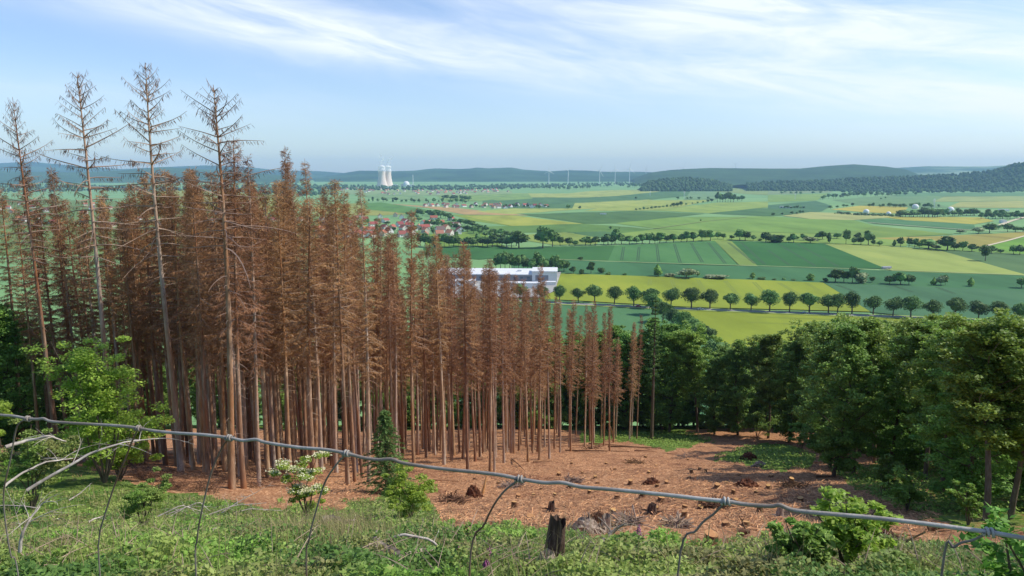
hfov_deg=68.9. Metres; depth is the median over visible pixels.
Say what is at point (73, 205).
field
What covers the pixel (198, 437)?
dead spruce tree
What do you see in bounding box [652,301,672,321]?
field maple tree
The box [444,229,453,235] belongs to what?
house
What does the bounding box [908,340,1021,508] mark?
broadleaf tree
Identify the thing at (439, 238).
village tree
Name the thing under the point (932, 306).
linden tree
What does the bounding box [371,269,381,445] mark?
dead spruce tree
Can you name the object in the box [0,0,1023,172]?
sky
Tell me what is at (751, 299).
linden tree
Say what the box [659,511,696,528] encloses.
brash pile
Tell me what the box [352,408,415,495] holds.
fir sapling
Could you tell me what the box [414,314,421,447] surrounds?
dead spruce tree
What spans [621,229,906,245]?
field
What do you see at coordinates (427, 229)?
house
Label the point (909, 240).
hedgerow tree
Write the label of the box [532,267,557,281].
factory annex
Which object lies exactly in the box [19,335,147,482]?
young maple tree
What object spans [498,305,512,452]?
dead spruce tree
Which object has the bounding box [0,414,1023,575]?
wire fence
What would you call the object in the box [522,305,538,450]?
dead spruce tree
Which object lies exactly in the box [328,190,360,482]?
dead spruce tree
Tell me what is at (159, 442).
dead spruce tree
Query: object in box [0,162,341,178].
hills
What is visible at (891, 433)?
broadleaf tree
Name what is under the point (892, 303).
linden tree
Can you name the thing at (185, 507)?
fallen branch
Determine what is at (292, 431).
dead spruce tree
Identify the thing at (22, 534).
dead sapling
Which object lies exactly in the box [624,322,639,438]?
dead spruce tree
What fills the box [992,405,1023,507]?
broadleaf tree
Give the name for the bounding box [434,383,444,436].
dead spruce tree
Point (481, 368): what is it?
dead spruce tree
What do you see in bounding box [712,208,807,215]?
field
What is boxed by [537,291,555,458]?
dead spruce tree
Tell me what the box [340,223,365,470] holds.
dead spruce tree
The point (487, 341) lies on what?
dead spruce tree
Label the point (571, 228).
field
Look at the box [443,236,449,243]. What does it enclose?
village tree
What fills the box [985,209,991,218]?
field tree
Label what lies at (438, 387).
dead spruce tree
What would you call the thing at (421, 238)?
village tree
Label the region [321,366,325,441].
dead spruce tree
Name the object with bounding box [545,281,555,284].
factory shed
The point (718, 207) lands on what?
field
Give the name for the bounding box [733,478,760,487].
root plate
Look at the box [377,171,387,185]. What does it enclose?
cooling tower
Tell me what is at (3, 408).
shrub
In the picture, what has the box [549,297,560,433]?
dead spruce tree
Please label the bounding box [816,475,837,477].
fallen log
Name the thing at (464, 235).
field
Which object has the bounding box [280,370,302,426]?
broadleaf tree
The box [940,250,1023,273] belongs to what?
field
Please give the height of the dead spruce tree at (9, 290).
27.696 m
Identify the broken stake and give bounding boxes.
[481,476,486,493]
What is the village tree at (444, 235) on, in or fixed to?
on the field at (464, 235)
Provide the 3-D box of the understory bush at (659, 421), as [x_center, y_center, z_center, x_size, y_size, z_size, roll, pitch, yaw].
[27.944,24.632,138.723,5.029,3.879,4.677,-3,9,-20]
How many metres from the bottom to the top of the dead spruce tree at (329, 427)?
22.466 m
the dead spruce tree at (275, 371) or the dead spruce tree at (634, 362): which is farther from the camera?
the dead spruce tree at (634, 362)
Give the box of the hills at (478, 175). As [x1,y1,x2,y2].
[315,168,651,181]
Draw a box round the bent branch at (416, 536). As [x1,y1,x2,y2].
[382,530,438,545]
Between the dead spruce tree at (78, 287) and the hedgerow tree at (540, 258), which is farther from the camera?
the hedgerow tree at (540, 258)
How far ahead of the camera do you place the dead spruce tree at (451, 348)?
66.51 m
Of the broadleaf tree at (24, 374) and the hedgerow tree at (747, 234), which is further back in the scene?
the hedgerow tree at (747, 234)
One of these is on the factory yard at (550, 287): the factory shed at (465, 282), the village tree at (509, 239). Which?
the factory shed at (465, 282)
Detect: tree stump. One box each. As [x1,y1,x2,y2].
[511,501,517,508]
[627,479,632,485]
[657,496,665,502]
[680,510,686,516]
[703,529,717,544]
[714,482,720,488]
[722,521,730,526]
[739,520,749,527]
[796,496,803,501]
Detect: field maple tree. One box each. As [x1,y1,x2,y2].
[641,293,662,314]
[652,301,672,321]
[661,308,678,324]
[670,311,694,326]
[684,318,705,330]
[690,324,717,342]
[702,338,730,353]
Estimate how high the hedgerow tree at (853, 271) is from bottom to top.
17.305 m
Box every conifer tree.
[654,264,662,275]
[806,273,813,280]
[930,277,937,284]
[967,277,974,285]
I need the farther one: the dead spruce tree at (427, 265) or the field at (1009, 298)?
the field at (1009, 298)
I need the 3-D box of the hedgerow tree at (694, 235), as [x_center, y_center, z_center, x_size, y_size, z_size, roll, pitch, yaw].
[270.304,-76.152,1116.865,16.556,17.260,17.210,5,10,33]
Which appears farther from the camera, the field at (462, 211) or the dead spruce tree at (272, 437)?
the field at (462, 211)
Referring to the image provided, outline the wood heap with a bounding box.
[750,460,766,467]
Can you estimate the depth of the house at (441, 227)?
1297.08 m
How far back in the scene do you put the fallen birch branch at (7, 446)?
10.39 m
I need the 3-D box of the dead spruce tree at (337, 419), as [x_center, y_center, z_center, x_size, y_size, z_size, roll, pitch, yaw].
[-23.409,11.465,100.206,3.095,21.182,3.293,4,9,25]
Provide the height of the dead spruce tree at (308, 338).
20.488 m
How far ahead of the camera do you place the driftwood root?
10.66 m
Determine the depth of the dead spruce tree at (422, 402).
101.19 m
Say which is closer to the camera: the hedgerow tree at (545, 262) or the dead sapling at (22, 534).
the dead sapling at (22, 534)
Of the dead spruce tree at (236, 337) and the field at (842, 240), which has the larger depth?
the field at (842, 240)
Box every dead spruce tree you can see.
[0,97,74,458]
[0,187,27,453]
[9,206,40,443]
[10,165,62,460]
[15,211,59,453]
[20,203,78,459]
[28,70,166,420]
[43,165,91,461]
[44,216,85,452]
[47,194,80,455]
[60,199,92,406]
[68,219,101,445]
[69,211,113,419]
[72,211,113,446]
[88,203,126,441]
[92,194,127,461]
[96,190,127,387]
[99,63,198,472]
[104,245,131,384]
[107,212,142,445]
[111,201,144,463]
[113,201,149,459]
[114,212,140,448]
[116,182,172,453]
[120,172,174,464]
[120,213,158,456]
[122,183,148,417]
[122,207,158,452]
[123,236,148,385]
[134,226,157,450]
[135,177,175,461]
[136,170,184,465]
[141,230,176,455]
[141,241,167,452]
[147,169,195,465]
[149,192,193,467]
[155,79,301,489]
[155,228,178,398]
[157,174,195,469]
[157,198,188,456]
[162,225,185,410]
[166,167,225,471]
[172,191,216,466]
[173,191,223,468]
[173,214,202,400]
[177,239,195,403]
[179,168,224,463]
[180,168,222,468]
[180,170,220,474]
[180,226,212,463]
[186,348,210,459]
[190,175,219,464]
[194,170,253,471]
[200,182,215,451]
[202,136,264,488]
[203,218,224,415]
[205,211,224,463]
[206,181,244,478]
[209,233,226,446]
[210,172,242,466]
[211,207,227,431]
[211,347,217,444]
[212,257,227,452]
[212,258,236,453]
[214,231,227,434]
[215,179,246,444]
[217,183,282,470]
[218,196,263,468]
[230,201,247,405]
[233,154,275,486]
[233,180,286,476]
[236,204,261,463]
[240,194,252,458]
[240,207,273,461]
[243,208,281,465]
[245,231,247,448]
[245,279,276,460]
[248,192,282,459]
[250,205,286,465]
[256,185,290,469]
[258,180,305,474]
[261,180,302,474]
[261,180,314,466]
[262,229,281,453]
[264,223,283,454]
[272,242,295,453]
[273,145,299,459]
[275,196,338,477]
[275,221,300,449]
[276,194,303,460]
[276,246,294,458]
[277,236,299,445]
[279,188,302,407]
[281,191,323,467]
[286,161,306,397]
[287,204,322,462]
[292,161,327,471]
[301,211,315,420]
[301,224,337,467]
[303,222,344,466]
[310,253,326,453]
[310,256,340,395]
[313,217,345,467]
[314,197,332,462]
[314,204,355,472]
[314,245,326,425]
[315,238,327,433]
[317,179,362,485]
[319,186,332,418]
[319,205,340,458]
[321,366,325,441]
[326,228,351,459]
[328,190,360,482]
[332,280,348,449]
[332,301,338,449]
[335,216,363,461]
[336,202,370,475]
[337,256,359,450]
[337,373,339,445]
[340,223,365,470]
[343,351,348,443]
[344,188,388,482]
[346,216,367,464]
[348,214,368,437]
[351,241,364,454]
[355,238,371,453]
[355,264,368,446]
[359,274,373,443]
[361,229,385,410]
[362,218,384,455]
[367,285,372,439]
[368,280,378,446]
[369,226,393,457]
[369,281,398,448]
[371,239,405,461]
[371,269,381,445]
[377,224,399,467]
[377,232,402,458]
[377,243,400,454]
[379,250,406,458]
[382,273,409,452]
[382,334,402,419]
[385,315,400,450]
[391,208,434,467]
[391,233,405,455]
[398,302,415,448]
[399,256,432,454]
[399,285,408,376]
[401,308,406,432]
[404,262,420,450]
[412,276,430,451]
[413,249,435,457]
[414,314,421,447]
[415,292,430,450]
[417,295,428,448]
[418,309,438,444]
[419,242,437,453]
[422,287,439,434]
[423,260,444,455]
[424,234,452,464]
[427,329,445,410]
[428,266,441,449]
[429,246,450,428]
[429,255,453,450]
[430,276,447,454]
[431,256,467,455]
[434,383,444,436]
[435,254,460,453]
[438,258,455,453]
[443,317,458,419]
[444,274,459,461]
[445,239,484,469]
[447,299,462,451]
[449,254,461,452]
[452,249,485,458]
[454,294,462,417]
[455,248,475,453]
[459,287,483,461]
[462,251,475,399]
[463,287,469,448]
[468,275,484,450]
[468,286,486,456]
[472,291,481,446]
[473,292,481,408]
[475,259,505,471]
[475,267,489,453]
[476,269,500,451]
[476,284,484,358]
[478,264,497,451]
[479,284,499,448]
[479,288,497,451]
[481,270,501,471]
[484,270,507,457]
[491,269,499,449]
[493,276,513,462]
[496,285,523,453]
[497,286,504,435]
[498,273,518,404]
[498,274,517,447]
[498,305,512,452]
[501,283,511,451]
[504,278,522,453]
[511,274,520,448]
[512,300,520,402]
[514,278,533,450]
[515,291,531,461]
[515,307,526,444]
[516,312,528,430]
[518,289,535,446]
[518,313,532,441]
[519,299,527,436]
[521,288,532,438]
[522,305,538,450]
[523,283,546,452]
[527,264,553,459]
[531,287,538,433]
[531,326,549,451]
[532,310,539,405]
[536,314,550,451]
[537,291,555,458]
[537,294,552,418]
[541,308,549,446]
[545,305,564,448]
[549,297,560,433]
[551,304,565,436]
[553,301,567,452]
[560,309,576,447]
[562,299,580,451]
[563,312,578,392]
[572,315,584,434]
[577,305,592,446]
[579,311,593,441]
[581,300,601,448]
[584,311,592,408]
[588,313,601,423]
[589,343,602,443]
[590,347,597,437]
[597,343,607,438]
[599,304,619,450]
[599,312,608,445]
[600,335,611,435]
[605,319,612,439]
[605,345,626,442]
[612,337,624,437]
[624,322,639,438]
[624,326,640,436]
[636,315,644,438]
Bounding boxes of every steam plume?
[378,165,384,170]
[385,165,390,171]
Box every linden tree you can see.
[514,283,528,299]
[534,286,548,300]
[553,285,566,300]
[570,288,585,302]
[584,284,602,299]
[605,286,623,304]
[625,286,641,305]
[640,288,659,299]
[661,288,679,304]
[679,287,702,307]
[699,288,718,308]
[723,293,739,309]
[743,292,760,309]
[759,289,781,310]
[782,291,798,311]
[796,292,820,311]
[817,294,835,312]
[832,293,847,312]
[843,291,860,313]
[863,295,883,314]
[883,296,904,315]
[897,295,924,316]
[922,299,943,313]
[946,297,967,312]
[967,300,992,318]
[987,301,1012,314]
[1011,302,1023,316]
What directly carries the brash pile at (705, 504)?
on the ground at (268, 495)
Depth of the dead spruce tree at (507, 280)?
88.91 m
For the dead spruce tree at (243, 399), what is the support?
on the ground at (268, 495)
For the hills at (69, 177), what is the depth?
8638.73 m
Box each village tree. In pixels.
[419,233,428,241]
[423,235,435,245]
[435,219,442,225]
[436,211,444,217]
[437,234,441,241]
[441,233,447,245]
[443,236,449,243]
[448,234,460,246]
[464,236,470,246]
[467,237,477,244]
[470,225,476,232]
[476,236,485,245]
[482,237,490,246]
[487,235,497,246]
[497,237,505,245]
[502,237,509,246]
[506,235,512,247]
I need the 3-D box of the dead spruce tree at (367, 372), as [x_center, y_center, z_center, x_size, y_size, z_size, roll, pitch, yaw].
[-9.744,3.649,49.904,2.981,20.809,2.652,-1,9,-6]
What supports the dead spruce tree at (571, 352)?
on the ground at (268, 495)
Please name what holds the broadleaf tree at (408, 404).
on the ground at (268, 495)
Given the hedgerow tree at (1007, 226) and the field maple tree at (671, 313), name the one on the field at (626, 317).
the field maple tree at (671, 313)
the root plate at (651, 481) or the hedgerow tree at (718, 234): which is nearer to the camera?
the root plate at (651, 481)
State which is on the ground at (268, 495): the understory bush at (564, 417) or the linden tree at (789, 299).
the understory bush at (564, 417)
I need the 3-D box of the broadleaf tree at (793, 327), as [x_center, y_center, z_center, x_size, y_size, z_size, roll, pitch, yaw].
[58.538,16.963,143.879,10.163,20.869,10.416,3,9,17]
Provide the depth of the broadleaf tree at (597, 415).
139.48 m
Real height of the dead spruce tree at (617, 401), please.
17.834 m
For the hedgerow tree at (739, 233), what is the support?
on the ground at (268, 495)
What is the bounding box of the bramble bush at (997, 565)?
[952,503,1023,575]
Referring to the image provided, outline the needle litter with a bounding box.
[0,431,648,492]
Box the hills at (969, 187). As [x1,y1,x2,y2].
[732,165,1023,190]
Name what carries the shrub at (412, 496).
on the ground at (268, 495)
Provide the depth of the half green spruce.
118.84 m
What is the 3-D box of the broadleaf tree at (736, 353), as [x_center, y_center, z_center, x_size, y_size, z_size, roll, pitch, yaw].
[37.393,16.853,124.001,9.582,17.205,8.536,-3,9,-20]
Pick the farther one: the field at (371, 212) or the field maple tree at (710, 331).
the field at (371, 212)
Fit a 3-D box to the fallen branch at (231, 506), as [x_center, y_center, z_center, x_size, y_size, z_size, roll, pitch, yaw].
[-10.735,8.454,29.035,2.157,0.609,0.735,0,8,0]
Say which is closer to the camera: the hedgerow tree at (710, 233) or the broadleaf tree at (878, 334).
the broadleaf tree at (878, 334)
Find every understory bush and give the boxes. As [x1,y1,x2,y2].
[356,416,365,430]
[407,409,421,427]
[431,409,455,426]
[454,413,462,427]
[455,411,471,426]
[469,414,484,427]
[496,410,501,424]
[515,412,529,427]
[536,414,547,427]
[542,414,557,428]
[550,411,568,427]
[562,408,580,425]
[571,417,583,426]
[580,417,596,428]
[597,417,606,426]
[605,415,622,428]
[615,416,628,428]
[654,412,675,429]
[680,410,692,426]
[691,413,707,428]
[750,407,768,423]
[862,443,879,456]
[912,446,932,463]
[958,454,993,478]
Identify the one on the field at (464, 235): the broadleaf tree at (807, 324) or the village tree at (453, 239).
the village tree at (453, 239)
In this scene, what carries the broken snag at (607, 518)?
on the ground at (268, 495)
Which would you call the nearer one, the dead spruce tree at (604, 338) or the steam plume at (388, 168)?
the dead spruce tree at (604, 338)
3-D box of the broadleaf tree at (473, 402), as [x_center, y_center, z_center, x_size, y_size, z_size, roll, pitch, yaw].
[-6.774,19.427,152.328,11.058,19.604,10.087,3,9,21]
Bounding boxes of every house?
[368,221,377,226]
[396,221,403,226]
[397,230,405,236]
[398,224,406,229]
[421,227,429,232]
[434,225,445,231]
[435,230,443,234]
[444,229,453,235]
[454,228,461,233]
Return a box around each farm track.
[564,259,1016,274]
[989,236,1023,245]
[995,217,1023,227]
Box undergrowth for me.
[0,485,1022,575]
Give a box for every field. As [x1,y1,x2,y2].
[0,199,343,255]
[151,190,298,214]
[315,203,404,215]
[341,188,511,195]
[363,194,425,200]
[364,203,426,212]
[389,299,708,414]
[396,204,518,214]
[424,245,614,260]
[425,232,505,246]
[438,194,532,200]
[455,215,509,225]
[466,224,651,233]
[467,215,580,225]
[475,200,648,213]
[483,191,688,208]
[512,190,658,197]
[512,258,1023,289]
[523,211,701,223]
[525,232,596,244]
[545,274,869,311]
[573,231,610,236]
[586,200,709,210]
[608,241,738,265]
[617,216,872,233]
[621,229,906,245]
[650,201,767,212]
[679,310,917,347]
[684,191,715,199]
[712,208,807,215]
[715,187,767,194]
[716,241,755,265]
[727,241,881,268]
[768,191,830,193]
[768,193,827,201]
[768,201,830,211]
[784,212,899,219]
[825,283,1023,318]
[827,244,1023,275]
[833,206,907,212]
[836,195,944,206]
[841,226,949,236]
[862,219,974,229]
[880,232,1023,246]
[887,217,991,223]
[896,192,1023,196]
[910,245,1020,253]
[935,196,1023,201]
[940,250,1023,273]
[949,201,1023,207]
[990,237,1023,253]
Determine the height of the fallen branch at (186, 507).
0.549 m
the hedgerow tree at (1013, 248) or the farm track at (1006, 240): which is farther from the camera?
the farm track at (1006, 240)
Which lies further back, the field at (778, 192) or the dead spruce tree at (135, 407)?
the field at (778, 192)
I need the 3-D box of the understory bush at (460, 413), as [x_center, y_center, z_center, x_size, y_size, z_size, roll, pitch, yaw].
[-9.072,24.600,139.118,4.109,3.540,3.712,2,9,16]
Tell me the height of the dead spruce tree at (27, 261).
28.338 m
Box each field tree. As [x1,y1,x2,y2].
[586,261,594,269]
[896,210,907,216]
[910,210,921,216]
[926,209,933,216]
[931,208,941,216]
[964,209,971,215]
[972,209,980,215]
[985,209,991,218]
[993,210,1000,218]
[999,209,1007,218]
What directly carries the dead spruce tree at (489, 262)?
on the ground at (268, 495)
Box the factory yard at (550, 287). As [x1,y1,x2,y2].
[438,272,560,296]
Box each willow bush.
[675,268,698,277]
[703,274,728,278]
[803,237,819,242]
[854,272,868,282]
[935,275,947,282]
[971,227,984,233]
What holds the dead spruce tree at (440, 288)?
on the ground at (268, 495)
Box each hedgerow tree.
[493,253,501,267]
[500,251,510,264]
[510,230,529,247]
[510,257,515,265]
[515,255,520,267]
[521,258,529,267]
[528,258,538,267]
[533,226,555,247]
[533,251,539,261]
[537,255,544,265]
[539,259,550,266]
[550,231,560,246]
[550,255,558,266]
[555,260,562,271]
[557,237,563,242]
[562,259,569,268]
[564,237,572,243]
[579,236,590,244]
[592,236,601,244]
[600,237,607,244]
[604,234,612,244]
[611,229,621,239]
[618,234,627,243]
[625,236,633,243]
[633,236,640,241]
[636,234,646,243]
[645,232,654,243]
[655,232,665,242]
[669,234,679,242]
[679,231,690,241]
[689,232,698,241]
[698,229,706,237]
[706,230,715,240]
[715,231,721,236]
[733,229,746,239]
[742,231,751,239]
[761,232,770,241]
[790,233,799,242]
[819,231,827,238]
[826,232,831,242]
[826,269,843,281]
[833,233,841,238]
[841,270,849,281]
[842,229,850,238]
[848,266,860,282]
[857,236,864,241]
[864,230,875,244]
[884,275,895,283]
[892,272,906,284]
[896,237,904,246]
[904,274,915,284]
[906,237,912,244]
[912,238,918,246]
[919,239,936,248]
[935,236,955,249]
[951,243,959,248]
[958,241,968,250]
[967,244,978,250]
[981,223,997,232]
[1003,223,1013,231]
[1009,245,1017,253]
[1016,277,1023,287]
[1017,245,1023,253]
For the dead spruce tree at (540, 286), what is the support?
on the ground at (268, 495)
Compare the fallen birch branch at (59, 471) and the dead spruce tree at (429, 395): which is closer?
the fallen birch branch at (59, 471)
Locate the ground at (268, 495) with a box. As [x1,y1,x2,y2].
[0,179,1023,575]
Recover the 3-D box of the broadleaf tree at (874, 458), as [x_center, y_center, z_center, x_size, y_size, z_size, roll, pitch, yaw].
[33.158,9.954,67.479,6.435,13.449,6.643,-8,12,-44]
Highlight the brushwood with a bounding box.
[123,458,306,493]
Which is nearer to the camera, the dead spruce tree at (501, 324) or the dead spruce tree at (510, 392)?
the dead spruce tree at (501, 324)
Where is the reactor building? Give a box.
[401,181,411,186]
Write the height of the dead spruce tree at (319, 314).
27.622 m
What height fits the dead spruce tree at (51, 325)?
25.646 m
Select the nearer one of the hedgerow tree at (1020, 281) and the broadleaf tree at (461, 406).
the broadleaf tree at (461, 406)
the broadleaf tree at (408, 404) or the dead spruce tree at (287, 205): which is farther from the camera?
the broadleaf tree at (408, 404)
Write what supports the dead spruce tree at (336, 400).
on the ground at (268, 495)
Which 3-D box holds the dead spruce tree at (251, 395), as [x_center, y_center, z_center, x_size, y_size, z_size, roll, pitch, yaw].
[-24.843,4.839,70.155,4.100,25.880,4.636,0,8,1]
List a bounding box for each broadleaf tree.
[0,303,49,455]
[0,326,64,445]
[0,345,15,397]
[21,330,85,438]
[52,343,102,450]
[108,348,132,415]
[119,346,165,417]
[141,359,168,416]
[164,372,195,420]
[178,360,216,421]
[188,359,218,415]
[215,359,234,426]
[245,376,262,423]
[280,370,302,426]
[320,367,351,427]
[359,374,378,414]
[360,352,409,418]
[389,342,421,423]
[414,339,436,424]
[415,353,460,415]
[435,373,463,411]
[459,345,476,411]
[459,362,497,413]
[462,347,496,421]
[496,344,541,427]
[496,382,509,409]
[508,366,537,428]
[515,341,552,427]
[529,327,567,414]
[543,338,572,411]
[561,331,583,410]
[561,331,618,425]
[572,335,607,416]
[600,324,632,417]
[606,348,643,421]
[607,332,646,420]
[621,317,669,429]
[628,350,673,426]
[640,323,693,431]
[665,347,705,426]
[666,320,722,432]
[675,348,711,424]
[688,355,733,434]
[701,345,731,413]
[707,339,765,434]
[716,355,755,428]
[726,346,757,425]
[744,331,793,438]
[748,365,762,411]
[756,348,789,427]
[763,336,809,441]
[778,351,803,421]
[781,319,827,439]
[790,320,825,333]
[791,322,849,467]
[792,323,895,475]
[796,332,831,426]
[804,312,858,454]
[804,318,845,436]
[824,313,904,474]
[840,355,876,453]
[862,323,898,462]
[863,343,923,471]
[865,333,921,464]
[883,312,960,479]
[886,323,911,332]
[886,379,936,471]
[899,313,968,495]
[905,320,979,464]
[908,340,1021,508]
[911,318,979,469]
[918,312,1007,451]
[925,307,1023,521]
[936,317,1023,519]
[978,245,991,260]
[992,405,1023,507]
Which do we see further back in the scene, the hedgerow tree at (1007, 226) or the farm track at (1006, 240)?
the hedgerow tree at (1007, 226)
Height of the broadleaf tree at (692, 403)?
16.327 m
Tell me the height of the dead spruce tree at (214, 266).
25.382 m
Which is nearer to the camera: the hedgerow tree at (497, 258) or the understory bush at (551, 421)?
the understory bush at (551, 421)
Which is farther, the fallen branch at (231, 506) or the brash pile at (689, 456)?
the brash pile at (689, 456)
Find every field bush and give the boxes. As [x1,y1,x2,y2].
[597,268,604,272]
[765,234,785,242]
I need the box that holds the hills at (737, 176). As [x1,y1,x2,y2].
[627,164,918,184]
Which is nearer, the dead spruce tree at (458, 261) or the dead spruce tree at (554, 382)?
the dead spruce tree at (458, 261)
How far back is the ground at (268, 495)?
66.67 m
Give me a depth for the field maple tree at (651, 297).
522.51 m
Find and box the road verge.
[458,297,1018,320]
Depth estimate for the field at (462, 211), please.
2146.56 m
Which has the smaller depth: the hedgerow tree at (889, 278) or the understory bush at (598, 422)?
the understory bush at (598, 422)
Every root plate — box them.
[465,484,483,497]
[641,476,659,484]
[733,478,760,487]
[739,451,757,460]
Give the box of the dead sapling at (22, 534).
[0,491,83,552]
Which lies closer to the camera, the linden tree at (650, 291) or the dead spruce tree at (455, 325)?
the dead spruce tree at (455, 325)
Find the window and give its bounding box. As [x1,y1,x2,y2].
[535,275,547,280]
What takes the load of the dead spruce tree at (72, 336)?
on the ground at (268, 495)
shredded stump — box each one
[567,511,605,533]
[590,507,612,524]
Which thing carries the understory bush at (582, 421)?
on the ground at (268, 495)
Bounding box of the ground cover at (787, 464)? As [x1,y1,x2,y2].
[581,429,1023,514]
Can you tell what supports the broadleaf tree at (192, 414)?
on the ground at (268, 495)
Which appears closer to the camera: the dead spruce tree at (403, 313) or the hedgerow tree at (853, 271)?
the dead spruce tree at (403, 313)
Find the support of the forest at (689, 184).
on the hills
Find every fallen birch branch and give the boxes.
[3,444,97,486]
[5,430,65,448]
[26,421,194,490]
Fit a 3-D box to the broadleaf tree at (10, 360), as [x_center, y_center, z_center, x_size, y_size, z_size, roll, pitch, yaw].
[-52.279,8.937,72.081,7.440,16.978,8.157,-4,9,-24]
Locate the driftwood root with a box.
[579,517,638,543]
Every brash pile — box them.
[432,490,472,504]
[497,479,526,488]
[564,472,585,483]
[581,443,601,449]
[609,504,654,528]
[621,456,647,463]
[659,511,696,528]
[673,450,702,458]
[691,493,733,509]
[773,478,809,487]
[808,497,847,506]
[880,530,925,542]
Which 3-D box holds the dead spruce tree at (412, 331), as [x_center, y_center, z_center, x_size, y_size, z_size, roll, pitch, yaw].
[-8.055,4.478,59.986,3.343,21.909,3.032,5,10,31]
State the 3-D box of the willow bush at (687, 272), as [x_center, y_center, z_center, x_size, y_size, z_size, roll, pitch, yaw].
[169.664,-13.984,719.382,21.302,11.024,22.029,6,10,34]
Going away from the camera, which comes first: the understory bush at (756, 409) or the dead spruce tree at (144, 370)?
the dead spruce tree at (144, 370)
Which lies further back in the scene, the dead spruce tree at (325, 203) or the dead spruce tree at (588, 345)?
the dead spruce tree at (588, 345)
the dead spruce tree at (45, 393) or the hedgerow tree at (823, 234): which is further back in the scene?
the hedgerow tree at (823, 234)
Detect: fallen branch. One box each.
[69,484,89,500]
[158,500,203,516]
[166,502,209,514]
[171,505,206,515]
[205,498,261,515]
[218,485,271,514]
[321,515,353,523]
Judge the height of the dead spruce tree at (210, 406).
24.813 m
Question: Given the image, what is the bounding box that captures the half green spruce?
[644,300,663,439]
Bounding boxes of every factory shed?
[442,279,475,285]
[516,282,539,287]
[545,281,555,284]
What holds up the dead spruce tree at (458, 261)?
on the ground at (268, 495)
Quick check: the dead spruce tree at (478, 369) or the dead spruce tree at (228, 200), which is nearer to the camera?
the dead spruce tree at (228, 200)
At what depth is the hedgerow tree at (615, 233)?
1066.43 m
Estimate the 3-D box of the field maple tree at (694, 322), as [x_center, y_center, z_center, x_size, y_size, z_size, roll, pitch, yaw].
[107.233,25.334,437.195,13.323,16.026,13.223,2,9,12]
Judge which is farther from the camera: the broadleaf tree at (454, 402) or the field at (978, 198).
the field at (978, 198)
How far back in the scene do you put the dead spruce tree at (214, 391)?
95.61 m
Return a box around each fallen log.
[434,479,459,481]
[565,449,628,451]
[608,445,654,447]
[736,515,749,536]
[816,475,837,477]
[880,528,917,535]
[927,526,943,530]
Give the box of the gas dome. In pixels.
[912,204,918,208]
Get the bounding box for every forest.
[0,182,337,195]
[256,182,641,189]
[640,176,732,191]
[746,162,1023,190]
[834,211,901,216]
[841,188,1023,194]
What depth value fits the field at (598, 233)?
1278.63 m
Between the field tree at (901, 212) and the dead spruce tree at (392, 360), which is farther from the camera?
the field tree at (901, 212)
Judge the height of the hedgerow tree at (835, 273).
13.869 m
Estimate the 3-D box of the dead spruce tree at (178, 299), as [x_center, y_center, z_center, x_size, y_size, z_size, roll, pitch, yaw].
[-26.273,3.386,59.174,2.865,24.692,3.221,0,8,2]
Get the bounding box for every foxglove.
[476,556,497,573]
[636,524,643,535]
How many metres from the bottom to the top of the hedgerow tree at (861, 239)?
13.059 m
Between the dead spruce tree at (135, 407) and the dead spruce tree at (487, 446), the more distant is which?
the dead spruce tree at (487, 446)
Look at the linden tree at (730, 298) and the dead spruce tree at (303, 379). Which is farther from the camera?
the linden tree at (730, 298)
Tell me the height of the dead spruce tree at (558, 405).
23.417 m
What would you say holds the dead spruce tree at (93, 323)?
on the ground at (268, 495)
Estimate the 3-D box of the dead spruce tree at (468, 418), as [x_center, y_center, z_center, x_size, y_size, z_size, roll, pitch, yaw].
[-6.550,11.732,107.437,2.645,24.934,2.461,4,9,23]
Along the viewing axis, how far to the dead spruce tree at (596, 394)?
106.42 m
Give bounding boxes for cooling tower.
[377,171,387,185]
[385,171,392,185]
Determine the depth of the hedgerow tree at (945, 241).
980.63 m
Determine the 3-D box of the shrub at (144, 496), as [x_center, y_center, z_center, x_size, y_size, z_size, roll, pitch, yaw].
[-10.717,6.426,21.954,1.250,1.964,1.673,5,10,32]
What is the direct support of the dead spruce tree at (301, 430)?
on the ground at (268, 495)
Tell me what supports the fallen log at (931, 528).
on the ground at (268, 495)
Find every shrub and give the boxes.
[0,399,12,459]
[0,418,81,511]
[53,401,175,480]
[117,466,171,526]
[265,451,331,515]
[381,460,438,517]
[738,403,778,436]
[764,516,840,565]
[787,422,816,449]
[809,486,903,571]
[872,454,901,492]
[879,464,929,510]
[946,478,982,524]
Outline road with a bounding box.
[518,300,978,320]
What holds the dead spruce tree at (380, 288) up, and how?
on the ground at (268, 495)
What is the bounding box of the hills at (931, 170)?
[900,165,1006,174]
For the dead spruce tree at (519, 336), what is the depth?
99.53 m
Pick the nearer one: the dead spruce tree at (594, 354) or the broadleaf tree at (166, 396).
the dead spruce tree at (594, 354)
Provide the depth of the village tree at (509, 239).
1023.53 m
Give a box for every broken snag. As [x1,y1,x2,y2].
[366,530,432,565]
[534,548,555,571]
[543,500,557,512]
[544,513,565,556]
[601,513,613,532]
[641,502,661,514]
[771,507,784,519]
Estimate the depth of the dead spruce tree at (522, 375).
115.56 m
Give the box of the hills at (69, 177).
[0,167,314,182]
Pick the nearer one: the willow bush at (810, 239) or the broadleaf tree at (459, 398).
the broadleaf tree at (459, 398)
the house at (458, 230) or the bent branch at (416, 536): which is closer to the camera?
the bent branch at (416, 536)
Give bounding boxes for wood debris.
[298,432,941,534]
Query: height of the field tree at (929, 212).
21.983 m

